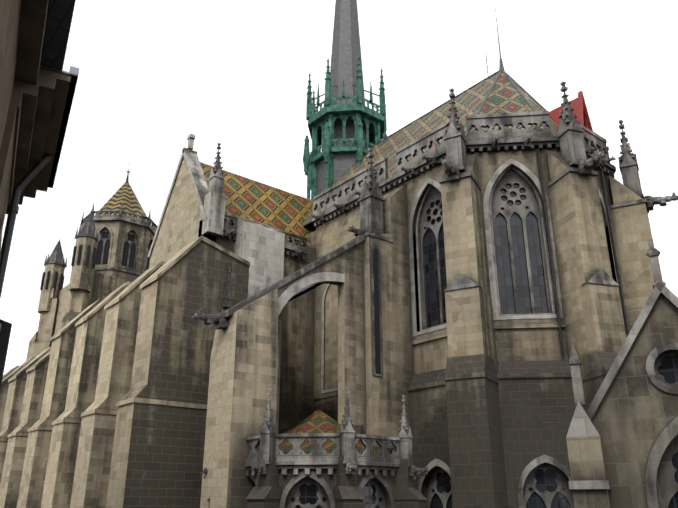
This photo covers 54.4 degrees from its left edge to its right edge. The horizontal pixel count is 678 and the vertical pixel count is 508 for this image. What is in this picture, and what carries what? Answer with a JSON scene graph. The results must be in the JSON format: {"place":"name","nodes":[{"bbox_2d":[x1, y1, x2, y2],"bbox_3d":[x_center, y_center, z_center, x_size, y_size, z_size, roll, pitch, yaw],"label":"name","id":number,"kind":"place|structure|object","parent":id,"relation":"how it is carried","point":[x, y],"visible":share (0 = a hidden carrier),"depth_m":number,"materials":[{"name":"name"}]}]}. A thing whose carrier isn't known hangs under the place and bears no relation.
{"place":"outdoors","nodes":[
{"label":"outdoors","id":0,"kind":"place"},
{"bbox_2d":[0,0,20,223],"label":"house wall","id":1,"kind":"structure","parent":0,"point":[9,19],"depth_m":8.86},
{"bbox_2d":[0,154,51,297],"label":"downpipe","id":2,"kind":"object","parent":1,"relation":"attached to","point":[22,184],"visible":0.92,"depth_m":11.89,"materials":[{"name":"grey metal"}]},
{"bbox_2d":[0,0,70,333],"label":"roof eaves","id":3,"kind":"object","parent":1,"relation":"attached to","point":[39,97],"depth_m":10.48,"materials":[{"name":"brown wood"}]},
{"bbox_2d":[0,0,75,389],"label":"house roof","id":4,"kind":"structure","parent":1,"relation":"on","point":[58,24],"depth_m":9.69,"materials":[{"name":"brown wood"}]},
{"bbox_2d":[40,65,79,187],"bbox_3d":[-5.467,-2.243,12.141,0.760,0.150,4.410,10,-23,-25],"label":"roof gutter","id":5,"kind":"object","parent":4,"relation":"attached to","point":[73,72],"visible":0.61,"depth_m":11.47,"materials":[{"name":"black metal"}]},
{"bbox_2d":[106,241,248,507],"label":"buttress","id":6,"kind":"structure","parent":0,"point":[157,456],"depth_m":32.46,"materials":[{"name":"beige stone"}]},
{"bbox_2d":[0,158,413,507],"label":"church wall","id":7,"kind":"structure","parent":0,"point":[65,393],"depth_m":36.78,"materials":[{"name":"beige stone"}]},
{"bbox_2d":[207,457,427,507],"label":"absidiole walls","id":8,"kind":"structure","parent":0,"point":[268,489],"depth_m":27.16,"materials":[{"name":"grey stone"}]},
{"bbox_2d":[0,0,677,374],"label":"sky","id":9,"kind":"structure","parent":0,"point":[153,75],"materials":[{"name":"white"}]},
{"bbox_2d":[316,120,365,194],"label":"louvers","id":10,"kind":"object","parent":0,"point":[343,164],"visible":0.17,"depth_m":56.87,"materials":[{"name":"grey"}]},
{"bbox_2d":[148,134,677,507],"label":"cathedral","id":11,"kind":"structure","parent":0,"point":[592,319],"depth_m":36.75,"materials":[{"name":"beige stone"}]},
{"bbox_2d":[40,232,380,373],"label":"dark interior","id":12,"kind":"object","parent":11,"relation":"on","point":[97,255],"visible":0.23,"depth_m":67.94,"materials":[{"name":"black"}]},
{"bbox_2d":[200,162,315,246],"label":"roof","id":13,"kind":"structure","parent":11,"relation":"attached to","point":[253,200],"depth_m":49.62,"materials":[{"name":"tile"}]},
{"bbox_2d":[287,284,321,302],"bbox_3d":[-3.735,2.819,39.128,4.600,3.200,8.440,16,-26,-36],"label":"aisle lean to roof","id":14,"kind":"object","parent":11,"relation":"attached to","point":[304,290],"depth_m":36.57,"materials":[{"name":"stone"}]},
{"bbox_2d":[303,72,498,225],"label":"roof","id":15,"kind":"structure","parent":11,"relation":"on","point":[388,147],"depth_m":49.77,"materials":[{"name":"multicoloured tile"}]},
{"bbox_2d":[368,9,554,148],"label":"roof hips","id":16,"kind":"object","parent":15,"relation":"on","point":[501,68],"visible":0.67,"depth_m":46.17,"materials":[{"name":"grey metal"}]},
{"bbox_2d":[303,55,487,199],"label":"spire base","id":17,"kind":"object","parent":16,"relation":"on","point":[323,120],"visible":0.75,"depth_m":57.59,"materials":[{"name":"green metal"}]},
{"bbox_2d":[330,0,364,104],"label":"spire","id":18,"kind":"structure","parent":17,"relation":"on","point":[346,49],"depth_m":61.93,"materials":[{"name":"grey stone"}]},
{"bbox_2d":[549,91,592,148],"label":"roof","id":19,"kind":"structure","parent":16,"relation":"on","point":[578,105],"depth_m":42.19,"materials":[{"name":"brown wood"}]},
{"bbox_2d":[192,81,677,507],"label":"stone trim","id":20,"kind":"structure","parent":11,"relation":"attached to","point":[583,149],"depth_m":38.13,"materials":[{"name":"grey stone"}]},
{"bbox_2d":[423,73,498,152],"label":"roof","id":21,"kind":"structure","parent":11,"relation":"on","point":[473,106],"depth_m":44.01,"materials":[{"name":"tile"}]},
{"bbox_2d":[307,351,617,507],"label":"lower church wall","id":22,"kind":"structure","parent":11,"relation":"attached to","point":[486,429],"depth_m":31.93,"materials":[{"name":"grey stone"}]},
{"bbox_2d":[466,72,545,140],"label":"roof","id":23,"kind":"structure","parent":11,"relation":"on","point":[504,96],"depth_m":42.51,"materials":[{"name":"tile"}]},
{"bbox_2d":[508,76,558,135],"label":"roof","id":24,"kind":"structure","parent":11,"relation":"on","point":[554,125],"depth_m":43.23,"materials":[{"name":"tile"}]},
{"bbox_2d":[444,149,628,355],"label":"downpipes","id":25,"kind":"object","parent":11,"relation":"attached to","point":[552,265],"visible":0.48,"depth_m":36.80,"materials":[{"name":"black metal"}]},
{"label":"ground","id":26,"kind":"structure","parent":0,"visible":0},
{"bbox_2d":[26,220,154,359],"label":"tower","id":27,"kind":"structure","parent":26,"relation":"on","point":[82,290],"depth_m":72.03,"materials":[{"name":"stone"}]},
{"bbox_2d":[44,200,157,274],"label":"tower stonework trim","id":28,"kind":"structure","parent":27,"relation":"attached to","point":[87,227],"depth_m":73.40,"materials":[{"name":"stone"}]},
{"bbox_2d":[96,181,126,215],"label":"tower roof","id":29,"kind":"structure","parent":28,"relation":"on","point":[115,202],"depth_m":75.83,"materials":[{"name":"tile"}]},
{"bbox_2d":[122,181,145,221],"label":"tower roof","id":30,"kind":"structure","parent":28,"relation":"on","point":[130,203],"depth_m":76.29,"materials":[{"name":"tile"}]},
{"bbox_2d":[129,184,146,221],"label":"tower roof","id":31,"kind":"structure","parent":28,"relation":"on","point":[142,210],"depth_m":77.94,"materials":[{"name":"tile"}]},
{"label":"tower roof","id":32,"kind":"object","parent":28,"relation":"on","visible":0},
{"bbox_2d":[126,154,130,181],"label":"finial","id":33,"kind":"object","parent":32,"relation":"on","point":[127,178],"visible":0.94,"depth_m":79.57,"materials":[{"name":"black metal"}]},
{"bbox_2d":[202,387,428,507],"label":"balustrade","id":34,"kind":"object","parent":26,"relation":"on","point":[269,439],"visible":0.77,"depth_m":27.68,"materials":[{"name":"grey stone"}]},
{"bbox_2d":[279,412,317,449],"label":"roof","id":35,"kind":"structure","parent":34,"relation":"on","point":[298,429],"depth_m":30.53,"materials":[{"name":"tile"}]},
{"bbox_2d":[283,410,319,433],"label":"roof","id":36,"kind":"structure","parent":35,"relation":"on","point":[311,415],"depth_m":31.47,"materials":[{"name":"tile"}]},
{"bbox_2d":[279,411,340,455],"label":"roof","id":37,"kind":"structure","parent":34,"relation":"on","point":[316,423],"depth_m":29.33,"materials":[{"name":"tile"}]},
{"bbox_2d":[320,410,379,454],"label":"roof","id":38,"kind":"structure","parent":34,"relation":"on","point":[334,426],"depth_m":30.25,"materials":[{"name":"tile"}]},
{"bbox_3d":[1.579,8.629,31.381,3.538,2.400,3.538,16,-26,-36],"label":"abs roof","id":39,"kind":"object","parent":34,"relation":"on","visible":0},
{"bbox_2d":[354,425,365,434],"bbox_3d":[0.561,8.781,31.136,1.500,1.300,1.200,-17,-27,38],"label":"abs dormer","id":40,"kind":"object","parent":39,"relation":"on","point":[359,429],"visible":0.23,"depth_m":30.87,"materials":[{"name":"stone"}]},
{"bbox_2d":[566,294,677,507],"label":"chapel walls","id":41,"kind":"structure","parent":26,"relation":"on","point":[635,415],"depth_m":14.08,"materials":[{"name":"beige stone"}]},
{"bbox_2d":[566,239,677,507],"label":"gable trim","id":42,"kind":"structure","parent":41,"relation":"attached to","point":[661,485],"depth_m":14.16,"materials":[{"name":"grey stone"}]}
]}

